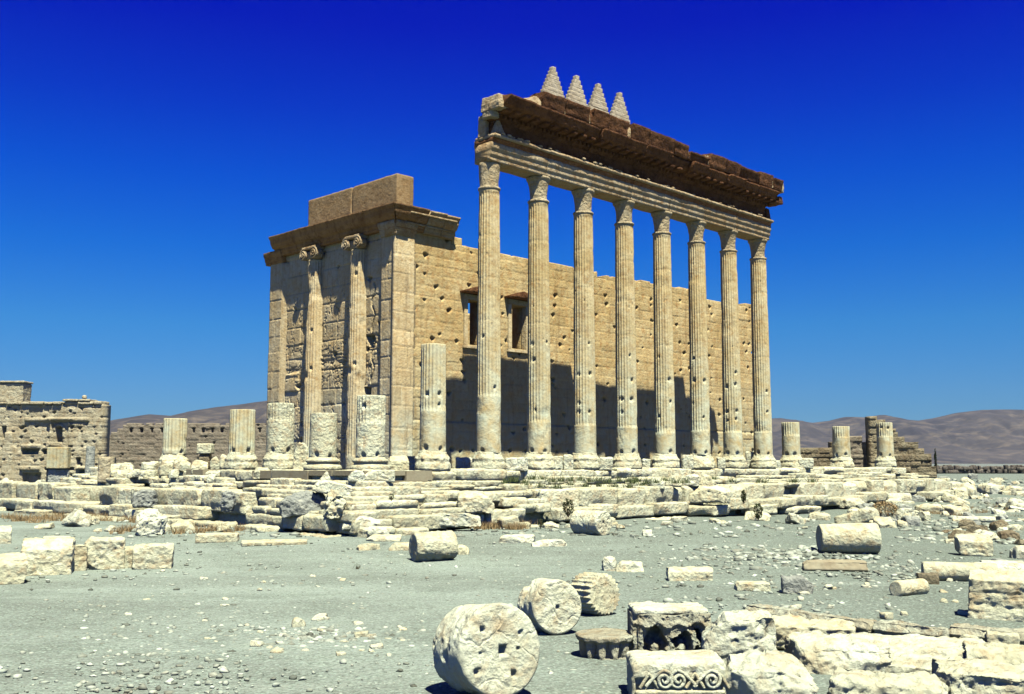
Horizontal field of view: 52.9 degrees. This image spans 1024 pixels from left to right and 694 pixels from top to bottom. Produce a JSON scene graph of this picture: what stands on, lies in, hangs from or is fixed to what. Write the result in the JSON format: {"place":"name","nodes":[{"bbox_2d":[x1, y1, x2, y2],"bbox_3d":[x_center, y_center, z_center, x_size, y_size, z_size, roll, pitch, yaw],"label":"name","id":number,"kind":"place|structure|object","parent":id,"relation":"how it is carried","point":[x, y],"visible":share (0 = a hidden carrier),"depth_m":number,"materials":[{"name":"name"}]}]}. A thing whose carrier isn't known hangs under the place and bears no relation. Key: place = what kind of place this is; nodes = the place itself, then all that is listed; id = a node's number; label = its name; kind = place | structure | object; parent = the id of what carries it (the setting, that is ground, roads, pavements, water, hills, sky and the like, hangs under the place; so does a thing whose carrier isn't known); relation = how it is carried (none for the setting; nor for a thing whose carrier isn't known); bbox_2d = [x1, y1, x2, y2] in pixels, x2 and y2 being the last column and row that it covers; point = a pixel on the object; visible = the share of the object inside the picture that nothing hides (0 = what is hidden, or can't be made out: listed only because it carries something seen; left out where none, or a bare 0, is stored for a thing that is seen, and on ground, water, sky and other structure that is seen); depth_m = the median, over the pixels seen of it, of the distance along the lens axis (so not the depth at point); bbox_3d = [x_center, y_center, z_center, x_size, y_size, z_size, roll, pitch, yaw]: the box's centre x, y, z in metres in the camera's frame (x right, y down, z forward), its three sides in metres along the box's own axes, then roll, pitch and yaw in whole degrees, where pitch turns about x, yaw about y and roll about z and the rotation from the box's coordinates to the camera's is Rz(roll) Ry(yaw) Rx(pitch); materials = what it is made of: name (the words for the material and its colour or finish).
{"place":"outdoors","nodes":[
{"label":"outdoors","id":0,"kind":"place"},
{"bbox_2d":[110,401,266,435],"bbox_3d":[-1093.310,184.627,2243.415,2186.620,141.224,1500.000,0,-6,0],"label":"hills","id":1,"kind":"structure","parent":0,"point":[221,415],"depth_m":2045.47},
{"bbox_2d":[0,464,1023,693],"bbox_3d":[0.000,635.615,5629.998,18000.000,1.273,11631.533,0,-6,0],"label":"ground","id":2,"kind":"structure","parent":0,"point":[395,605],"depth_m":25.87,"materials":[{"name":"grey gravel"}]},
{"bbox_2d":[0,525,11,543],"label":"stone block","id":3,"kind":"object","parent":2,"relation":"on","point":[5,534],"depth_m":39.55,"materials":[{"name":"stone"}]},
{"bbox_2d":[0,552,27,584],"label":"stone block","id":4,"kind":"object","parent":2,"relation":"on","point":[13,567],"depth_m":29.19,"materials":[{"name":"stone"}]},
{"bbox_2d":[21,537,75,575],"bbox_3d":[-14.392,6.503,31.933,1.560,1.153,1.272,2,-7,-21],"label":"stone block","id":5,"kind":"object","parent":2,"relation":"on","point":[48,556],"depth_m":31.46,"materials":[{"name":"stone"}]},
{"bbox_2d":[0,381,115,482],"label":"gate ruin","id":6,"kind":"object","parent":2,"relation":"on","point":[50,441],"visible":0.91,"depth_m":107.69,"materials":[{"name":"stone"}]},
{"bbox_2d":[61,509,91,526],"bbox_3d":[-20.268,8.109,48.191,1.101,1.131,1.255,-4,-8,34],"label":"rubble stone","id":7,"kind":"object","parent":2,"relation":"on","point":[76,518],"visible":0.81,"depth_m":47.85,"materials":[{"name":"white stone"}]},
{"bbox_2d":[73,544,87,570],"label":"stone block","id":8,"kind":"object","parent":2,"relation":"on","point":[80,557],"depth_m":32.67,"materials":[{"name":"stone"}]},
{"bbox_2d":[84,536,125,569],"bbox_3d":[-13.280,6.724,33.545,1.222,1.069,1.128,3,-7,-24],"label":"stone block","id":9,"kind":"object","parent":2,"relation":"on","point":[105,553],"depth_m":33.11,"materials":[{"name":"stone"}]},
{"bbox_2d":[135,508,167,535],"bbox_3d":[-15.016,7.319,42.895,1.273,1.198,1.026,2,-7,-19],"label":"stone block","id":10,"kind":"object","parent":2,"relation":"on","point":[148,521],"depth_m":42.53,"materials":[{"name":"white stone"}]},
{"bbox_2d":[132,543,174,569],"bbox_3d":[-11.711,6.834,33.652,1.288,0.842,0.882,2,-7,-17],"label":"stone block","id":11,"kind":"object","parent":2,"relation":"on","point":[153,556],"depth_m":33.27,"materials":[{"name":"stone"}]},
{"bbox_2d":[109,423,265,469],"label":"enclosure wall","id":12,"kind":"structure","parent":2,"relation":"on","point":[136,445],"depth_m":127.52,"materials":[{"name":"beige stone"}]},
{"bbox_2d":[195,532,239,542],"bbox_3d":[-11.614,7.530,40.628,1.695,0.399,1.032,2,-7,-16],"label":"stone slab","id":13,"kind":"object","parent":2,"relation":"on","point":[215,537],"depth_m":40.18,"materials":[{"name":"stone"}]},
{"bbox_2d":[241,539,307,546],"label":"stone slab","id":14,"kind":"structure","parent":2,"relation":"on","point":[262,542],"depth_m":39.52,"materials":[{"name":"stone"}]},
{"bbox_2d":[366,534,401,541],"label":"stone block","id":15,"kind":"object","parent":2,"relation":"on","point":[382,538],"depth_m":40.52,"materials":[{"name":"stone"}]},
{"bbox_2d":[409,530,457,561],"bbox_3d":[-2.709,6.838,35.340,1.487,1.046,1.056,3,-7,-24],"label":"column drum","id":16,"kind":"object","parent":2,"relation":"on","point":[433,546],"depth_m":34.99,"materials":[{"name":"stone"}]},
{"bbox_2d":[0,466,954,537],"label":"temple podium","id":17,"kind":"object","parent":2,"relation":"on","point":[193,498],"visible":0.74,"depth_m":54.04,"materials":[{"name":"stone"}]},
{"bbox_2d":[97,457,110,482],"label":"stone block","id":18,"kind":"structure","parent":17,"relation":"on","point":[104,469],"depth_m":62.66,"materials":[{"name":"stone"}]},
{"bbox_2d":[132,489,157,507],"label":"stone block","id":19,"kind":"object","parent":17,"relation":"on","point":[145,498],"depth_m":52.74,"materials":[{"name":"grey stone"}]},
{"bbox_2d":[159,418,187,465],"bbox_3d":[-20.312,5.876,61.990,1.850,3.137,1.813,-6,-9,44],"label":"column stub","id":20,"kind":"object","parent":17,"relation":"on","point":[174,438],"depth_m":61.48,"materials":[{"name":"stone"}]},
{"bbox_2d":[197,443,214,468],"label":"stone pier","id":21,"kind":"structure","parent":17,"relation":"on","point":[205,451],"depth_m":61.09,"materials":[{"name":"stone"}]},
{"bbox_2d":[220,490,235,512],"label":"stone block","id":22,"kind":"object","parent":17,"relation":"on","point":[228,501],"depth_m":47.83,"materials":[{"name":"grey stone"}]},
{"bbox_2d":[223,409,257,469],"bbox_3d":[-14.844,5.145,56.606,1.835,3.388,1.834,-6,-9,44],"label":"column stub","id":23,"kind":"object","parent":17,"relation":"on","point":[241,453],"depth_m":56.08,"materials":[{"name":"stone"}]},
{"bbox_2d":[262,403,293,469],"bbox_3d":[-12.100,4.740,53.931,1.818,3.577,1.858,-6,-9,44],"label":"column stub","id":24,"kind":"object","parent":17,"relation":"on","point":[280,440],"depth_m":53.35,"materials":[{"name":"stone"}]},
{"bbox_2d":[293,442,307,469],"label":"stone block","id":25,"kind":"object","parent":17,"relation":"on","point":[300,455],"depth_m":52.77,"materials":[{"name":"stone"}]},
{"bbox_2d":[279,490,324,517],"bbox_3d":[-8.995,6.724,44.091,1.933,1.187,1.002,1,-7,-11],"label":"stone block","id":26,"kind":"object","parent":17,"relation":"on","point":[300,503],"depth_m":43.72,"materials":[{"name":"grey stone"}]},
{"bbox_2d":[303,413,341,469],"bbox_3d":[-9.386,4.721,51.187,1.901,2.859,1.899,-6,-9,44],"label":"column stub","id":27,"kind":"object","parent":17,"relation":"on","point":[323,442],"depth_m":50.62,"materials":[{"name":"stone"}]},
{"bbox_2d":[312,480,352,495],"bbox_3d":[-7.707,6.109,44.293,1.742,0.791,0.918,1,-7,-10],"label":"boulder","id":28,"kind":"object","parent":17,"relation":"on","point":[324,486],"visible":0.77,"depth_m":43.90,"materials":[{"name":"white stone"}]},
{"bbox_2d":[323,489,346,519],"bbox_3d":[-7.307,6.486,42.446,0.955,1.235,0.848,1,-7,-10],"label":"boulder","id":29,"kind":"object","parent":17,"relation":"on","point":[335,502],"visible":0.98,"depth_m":42.19,"materials":[{"name":"stone"}]},
{"bbox_2d":[342,516,380,530],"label":"stone block","id":30,"kind":"object","parent":17,"relation":"on","point":[366,521],"depth_m":41.99,"materials":[{"name":"white stone"}]},
{"bbox_2d":[350,395,390,469],"bbox_3d":[-6.656,4.070,48.525,1.899,3.559,1.899,-6,-9,44],"label":"column stub","id":31,"kind":"object","parent":17,"relation":"on","point":[370,432],"depth_m":48.00,"materials":[{"name":"stone"}]},
{"bbox_2d":[365,470,394,482],"bbox_3d":[-5.992,5.840,46.601,1.397,0.586,0.697,1,-6,-7],"label":"boulder","id":32,"kind":"object","parent":17,"relation":"on","point":[381,475],"visible":0.84,"depth_m":46.31,"materials":[{"name":"white stone"}]},
{"bbox_2d":[388,455,414,470],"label":"stone block","id":33,"kind":"structure","parent":17,"relation":"on","point":[402,462],"depth_m":52.70,"materials":[{"name":"stone"}]},
{"bbox_2d":[414,343,450,471],"bbox_3d":[-3.930,3.048,51.396,1.858,6.392,1.873,-6,-9,44],"label":"column stub","id":34,"kind":"object","parent":17,"relation":"on","point":[432,455],"depth_m":50.89,"materials":[{"name":"stone"}]},
{"bbox_2d":[432,513,480,526],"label":"stone block","id":35,"kind":"structure","parent":17,"relation":"on","point":[458,520],"depth_m":44.77,"materials":[{"name":"white stone"}]},
{"bbox_2d":[455,457,471,468],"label":"stone block","id":36,"kind":"structure","parent":17,"relation":"on","point":[464,462],"depth_m":58.13,"materials":[{"name":"white stone"}]},
{"bbox_2d":[457,492,494,513],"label":"stone block","id":37,"kind":"structure","parent":17,"relation":"on","point":[474,502],"depth_m":46.48,"materials":[{"name":"stone"}]},
{"bbox_2d":[471,161,505,469],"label":"standing column","id":38,"kind":"structure","parent":17,"relation":"on","point":[488,455],"depth_m":54.16,"materials":[{"name":"stone"}]},
{"bbox_2d":[263,173,753,469],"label":"temple hall","id":39,"kind":"structure","parent":17,"relation":"on","point":[373,285],"depth_m":63.96,"materials":[{"name":"stone"}]},
{"bbox_2d":[460,286,477,348],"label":"window","id":40,"kind":"structure","parent":39,"relation":"in","point":[468,297],"depth_m":62.81,"materials":[{"name":"stone"}]},
{"bbox_2d":[504,291,527,353],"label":"window","id":41,"kind":"structure","parent":39,"relation":"in","point":[523,296],"depth_m":65.97,"materials":[{"name":"stone"}]},
{"bbox_2d":[505,457,527,471],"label":"stone block","id":42,"kind":"object","parent":17,"relation":"on","point":[517,463],"depth_m":53.59,"materials":[{"name":"white stone"}]},
{"bbox_2d":[525,175,554,469],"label":"standing column","id":43,"kind":"structure","parent":17,"relation":"on","point":[539,455],"depth_m":56.88,"materials":[{"name":"stone"}]},
{"bbox_2d":[571,188,598,470],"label":"standing column","id":44,"kind":"structure","parent":17,"relation":"on","point":[585,457],"depth_m":59.59,"materials":[{"name":"stone"}]},
{"bbox_2d":[598,457,612,470],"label":"stone block","id":45,"kind":"object","parent":17,"relation":"on","point":[605,463],"depth_m":58.61,"materials":[{"name":"white stone"}]},
{"bbox_2d":[612,200,641,469],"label":"standing column","id":46,"kind":"structure","parent":17,"relation":"on","point":[626,455],"depth_m":62.30,"materials":[{"name":"stone"}]},
{"bbox_2d":[501,473,817,487],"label":"stone steps","id":47,"kind":"structure","parent":17,"relation":"on","point":[634,480],"depth_m":44.59,"materials":[{"name":"beige stone"}]},
{"bbox_2d":[651,211,679,467],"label":"standing column","id":48,"kind":"structure","parent":17,"relation":"on","point":[665,455],"depth_m":65.02,"materials":[{"name":"stone"}]},
{"bbox_2d":[686,221,714,469],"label":"standing column","id":49,"kind":"structure","parent":17,"relation":"on","point":[700,449],"depth_m":67.73,"materials":[{"name":"stone"}]},
{"bbox_2d":[689,485,730,503],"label":"stone block","id":50,"kind":"structure","parent":17,"relation":"on","point":[708,494],"depth_m":59.50,"materials":[{"name":"stone"}]},
{"bbox_2d":[718,230,747,468],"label":"standing column","id":51,"kind":"structure","parent":17,"relation":"on","point":[733,456],"depth_m":70.44,"materials":[{"name":"stone"}]},
{"bbox_2d":[748,239,776,468],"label":"standing column","id":52,"kind":"structure","parent":17,"relation":"on","point":[763,457],"depth_m":73.15,"materials":[{"name":"stone"}]},
{"bbox_2d":[474,66,783,240],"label":"entablature","id":53,"kind":"structure","parent":52,"relation":"on","point":[572,140],"depth_m":61.77,"materials":[{"name":"stone"}]},
{"bbox_2d":[780,422,801,467],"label":"column stub","id":54,"kind":"object","parent":17,"relation":"on","point":[791,454],"depth_m":75.13,"materials":[{"name":"stone"}]},
{"bbox_2d":[829,426,854,467],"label":"column stub","id":55,"kind":"object","parent":17,"relation":"on","point":[841,452],"depth_m":80.54,"materials":[{"name":"stone"}]},
{"bbox_2d":[874,422,896,467],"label":"column stub","id":56,"kind":"object","parent":17,"relation":"on","point":[885,446],"depth_m":86.00,"materials":[{"name":"stone"}]},
{"bbox_2d":[432,603,539,693],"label":"column drum","id":57,"kind":"object","parent":2,"relation":"on","point":[492,648],"depth_m":14.71,"materials":[{"name":"white stone"}]},
{"bbox_2d":[0,503,1022,534],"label":"dry grass","id":58,"kind":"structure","parent":2,"relation":"on","point":[43,517],"depth_m":47.75,"materials":[{"name":"brown plant"}]},
{"bbox_2d":[0,477,1023,693],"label":"pebbles","id":59,"kind":"object","parent":2,"relation":"on","point":[795,554],"visible":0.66,"depth_m":30.61,"materials":[{"name":"stone"}]},
{"bbox_2d":[498,534,535,542],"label":"stone block","id":60,"kind":"object","parent":2,"relation":"on","point":[521,538],"depth_m":40.01,"materials":[{"name":"white stone"}]},
{"bbox_2d":[517,578,580,634],"bbox_3d":[0.749,5.233,20.820,1.086,1.110,0.897,3,-7,-22],"label":"column drum","id":61,"kind":"object","parent":2,"relation":"on","point":[550,606],"depth_m":20.46,"materials":[{"name":"white stone"}]},
{"bbox_2d":[531,539,566,546],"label":"stone block","id":62,"kind":"object","parent":2,"relation":"on","point":[550,542],"depth_m":38.94,"materials":[{"name":"white stone"}]},
{"bbox_2d":[570,510,611,535],"bbox_3d":[3.287,7.320,42.883,1.044,1.041,1.512,6,-9,-43],"label":"column drum","id":63,"kind":"object","parent":2,"relation":"on","point":[593,522],"depth_m":42.46,"materials":[{"name":"white stone"}]},
{"bbox_2d":[570,572,619,615],"bbox_3d":[1.845,5.581,23.270,1.007,0.967,0.776,5,-8,-37],"label":"column drum","id":64,"kind":"object","parent":2,"relation":"on","point":[598,593],"depth_m":22.98,"materials":[{"name":"stone"}]},
{"bbox_2d":[575,628,632,659],"bbox_3d":[1.670,5.286,18.256,1.090,0.437,1.081,0,-6,0],"label":"leaf capital","id":65,"kind":"object","parent":2,"relation":"on","point":[606,644],"visible":0.88,"depth_m":17.91,"materials":[{"name":"stone"}]},
{"bbox_2d":[602,556,616,570],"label":"stone block","id":66,"kind":"object","parent":2,"relation":"on","point":[609,563],"depth_m":32.44,"materials":[{"name":"white stone"}]},
{"bbox_2d":[616,560,643,571],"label":"stone block","id":67,"kind":"object","parent":2,"relation":"on","point":[629,566],"depth_m":32.28,"materials":[{"name":"stone"}]},
{"bbox_2d":[627,601,711,650],"bbox_3d":[2.790,5.060,18.349,1.344,0.922,1.179,0,-6,0],"label":"carved block","id":68,"kind":"object","parent":2,"relation":"on","point":[654,626],"depth_m":18.00,"materials":[{"name":"stone"}]},
{"bbox_2d":[626,649,729,693],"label":"scroll capital","id":69,"kind":"object","parent":2,"relation":"on","point":[703,671],"visible":1,"depth_m":14.71,"materials":[{"name":"white stone"}]},
{"bbox_2d":[666,566,712,580],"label":"stone block","id":70,"kind":"object","parent":2,"relation":"on","point":[691,573],"depth_m":29.80,"materials":[{"name":"stone"}]},
{"bbox_2d":[701,610,776,660],"bbox_3d":[3.784,4.915,17.206,1.249,0.990,1.026,-1,-7,12],"label":"boulder","id":71,"kind":"object","parent":2,"relation":"on","point":[725,634],"visible":0.63,"depth_m":16.82,"materials":[{"name":"white stone"}]},
{"bbox_2d":[734,581,770,590],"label":"stone block","id":72,"kind":"object","parent":2,"relation":"on","point":[750,585],"depth_m":27.42,"materials":[{"name":"stone"}]},
{"bbox_2d":[721,649,818,693],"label":"boulder","id":73,"kind":"object","parent":2,"relation":"on","point":[758,671],"visible":0.93,"depth_m":14.54,"materials":[{"name":"white stone"}]},
{"bbox_2d":[781,575,813,593],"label":"stone block","id":74,"kind":"object","parent":2,"relation":"on","point":[795,584],"depth_m":26.85,"materials":[{"name":"grey stone"}]},
{"bbox_2d":[745,604,876,632],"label":"ridged beam","id":75,"kind":"structure","parent":2,"relation":"on","point":[863,625],"depth_m":21.75,"materials":[{"name":"stone"}]},
{"bbox_2d":[772,614,855,649],"bbox_3d":[5.517,5.373,19.176,1.683,0.617,1.275,-2,-7,16],"label":"stone slab","id":76,"kind":"object","parent":2,"relation":"on","point":[786,624],"depth_m":18.84,"materials":[{"name":"stone"}]},
{"bbox_2d":[800,442,832,466],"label":"ruined wall","id":77,"kind":"structure","parent":2,"relation":"on","point":[821,457],"depth_m":97.50,"materials":[{"name":"brown stone"}]},
{"bbox_2d":[802,559,867,571],"bbox_3d":[10.236,6.960,32.722,1.967,0.390,0.718,-1,-6,8],"label":"stone block","id":78,"kind":"object","parent":2,"relation":"on","point":[850,565],"depth_m":32.47,"materials":[{"name":"stone"}]},
{"bbox_2d":[784,630,891,674],"bbox_3d":[5.407,5.123,17.122,1.720,0.644,1.395,-2,-7,17],"label":"stone slab","id":79,"kind":"object","parent":2,"relation":"on","point":[817,652],"depth_m":16.67,"materials":[{"name":"white stone"}]},
{"bbox_2d":[816,523,881,553],"bbox_3d":[12.364,7.035,37.892,2.109,1.131,1.149,0,-6,2],"label":"column drum","id":80,"kind":"object","parent":2,"relation":"on","point":[854,538],"depth_m":37.45,"materials":[{"name":"stone"}]},
{"bbox_2d":[838,498,864,507],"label":"stone block","id":81,"kind":"object","parent":2,"relation":"on","point":[848,502],"depth_m":70.00,"materials":[{"name":"stone"}]},
{"bbox_2d":[834,506,879,523],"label":"rubble block","id":82,"kind":"object","parent":2,"relation":"on","point":[866,514],"depth_m":56.93,"materials":[{"name":"stone"}]},
{"bbox_2d":[850,436,866,466],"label":"ruined wall","id":83,"kind":"structure","parent":2,"relation":"on","point":[858,451],"depth_m":95.54,"materials":[{"name":"beige stone"}]},
{"bbox_2d":[865,416,884,466],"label":"ruined pier","id":84,"kind":"structure","parent":2,"relation":"on","point":[871,439],"depth_m":94.81,"materials":[{"name":"brown stone"}]},
{"bbox_2d":[873,516,896,527],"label":"rubble block","id":85,"kind":"object","parent":2,"relation":"on","point":[885,522],"depth_m":54.36,"materials":[{"name":"stone"}]},
{"bbox_2d":[872,501,897,515],"bbox_3d":[23.438,10.180,64.776,1.704,1.015,1.666,0,-6,0],"label":"dry bush","id":86,"kind":"object","parent":2,"relation":"on","point":[894,508],"visible":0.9,"depth_m":64.51,"materials":[{"name":"brown plant"}]},
{"bbox_2d":[828,667,948,693],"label":"stone slab","id":87,"kind":"object","parent":2,"relation":"on","point":[848,681],"depth_m":14.39,"materials":[{"name":"white stone"}]},
{"bbox_2d":[889,578,929,595],"bbox_3d":[10.255,6.218,26.575,1.051,0.439,0.433,4,-7,-29],"label":"column shaft","id":88,"kind":"object","parent":2,"relation":"on","point":[918,586],"visible":0.94,"depth_m":26.40,"materials":[{"name":"stone"}]},
{"bbox_2d":[873,620,949,636],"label":"ridged beam","id":89,"kind":"structure","parent":2,"relation":"on","point":[890,627],"depth_m":20.15,"materials":[{"name":"stone"}]},
{"bbox_2d":[893,429,936,478],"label":"ruined wall","id":90,"kind":"structure","parent":2,"relation":"on","point":[911,457],"depth_m":92.48,"materials":[{"name":"brown stone"}]},
{"bbox_2d":[860,632,984,656],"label":"stone slab","id":91,"kind":"structure","parent":2,"relation":"on","point":[931,645],"depth_m":17.96,"materials":[{"name":"white stone"}]},
{"bbox_2d":[880,650,965,673],"bbox_3d":[6.728,5.239,16.827,1.893,0.333,1.460,-2,-7,21],"label":"stone slab","id":92,"kind":"object","parent":2,"relation":"on","point":[903,662],"depth_m":16.71,"materials":[{"name":"white stone"}]},
{"bbox_2d":[916,572,939,584],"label":"stone block","id":93,"kind":"object","parent":2,"relation":"on","point":[931,578],"depth_m":28.91,"materials":[{"name":"beige stone"}]},
{"bbox_2d":[914,503,943,513],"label":"rubble block","id":94,"kind":"object","parent":2,"relation":"on","point":[925,507],"depth_m":66.19,"materials":[{"name":"stone"}]},
{"bbox_2d":[942,504,970,515],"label":"rubble block","id":95,"kind":"object","parent":2,"relation":"on","point":[948,508],"depth_m":65.07,"materials":[{"name":"stone"}]},
{"bbox_2d":[921,561,997,580],"bbox_3d":[12.976,6.526,29.881,2.006,0.565,0.562,-1,-7,13],"label":"column shaft","id":96,"kind":"object","parent":2,"relation":"on","point":[956,571],"visible":0.61,"depth_m":29.71,"materials":[{"name":"stone"}]},
{"bbox_2d":[954,534,993,556],"bbox_3d":[16.974,7.313,37.904,1.245,0.826,0.993,-2,-7,15],"label":"stone block","id":97,"kind":"object","parent":2,"relation":"on","point":[972,545],"depth_m":37.52,"materials":[{"name":"stone"}]},
{"bbox_2d":[931,658,1023,693],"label":"stone slab","id":98,"kind":"object","parent":2,"relation":"on","point":[974,676],"depth_m":14.62,"materials":[{"name":"white stone"}]},
{"bbox_2d":[934,465,1023,473],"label":"field wall","id":99,"kind":"structure","parent":2,"relation":"on","point":[979,469],"depth_m":227.50,"materials":[{"name":"stone"}]},
{"bbox_2d":[949,623,1023,644],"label":"ridged beam","id":100,"kind":"structure","parent":2,"relation":"on","point":[957,630],"depth_m":19.67,"materials":[{"name":"stone"}]},
{"bbox_2d":[986,630,1019,644],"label":"stone block","id":101,"kind":"object","parent":100,"relation":"on","point":[1002,637],"depth_m":19.25,"materials":[{"name":"stone"}]},
{"bbox_2d":[977,483,1005,493],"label":"rubble block","id":102,"kind":"object","parent":2,"relation":"on","point":[983,488],"depth_m":96.26,"materials":[{"name":"stone"}]},
{"bbox_2d":[962,640,1023,664],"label":"stone slab","id":103,"kind":"object","parent":2,"relation":"on","point":[1013,654],"depth_m":16.88,"materials":[{"name":"stone"}]},
{"bbox_2d":[967,569,1023,621],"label":"stone block","id":104,"kind":"object","parent":2,"relation":"on","point":[998,594],"depth_m":22.54,"materials":[{"name":"stone"}]},
{"bbox_2d":[974,562,1023,569],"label":"stone block","id":105,"kind":"structure","parent":2,"relation":"on","point":[1017,566],"depth_m":30.75,"materials":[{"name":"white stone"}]},
{"bbox_2d":[1009,545,1023,558],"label":"stone block","id":106,"kind":"object","parent":2,"relation":"on","point":[1016,552],"depth_m":36.68,"materials":[{"name":"white stone"}]},
{"bbox_2d":[0,0,1023,422],"label":"sky","id":107,"kind":"structure","parent":0,"point":[152,152],"materials":[{"name":"blue"}]},
{"bbox_2d":[772,409,1023,463],"bbox_3d":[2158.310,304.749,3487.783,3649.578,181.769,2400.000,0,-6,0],"label":"hills","id":108,"kind":"structure","parent":0,"point":[984,437],"depth_m":2928.03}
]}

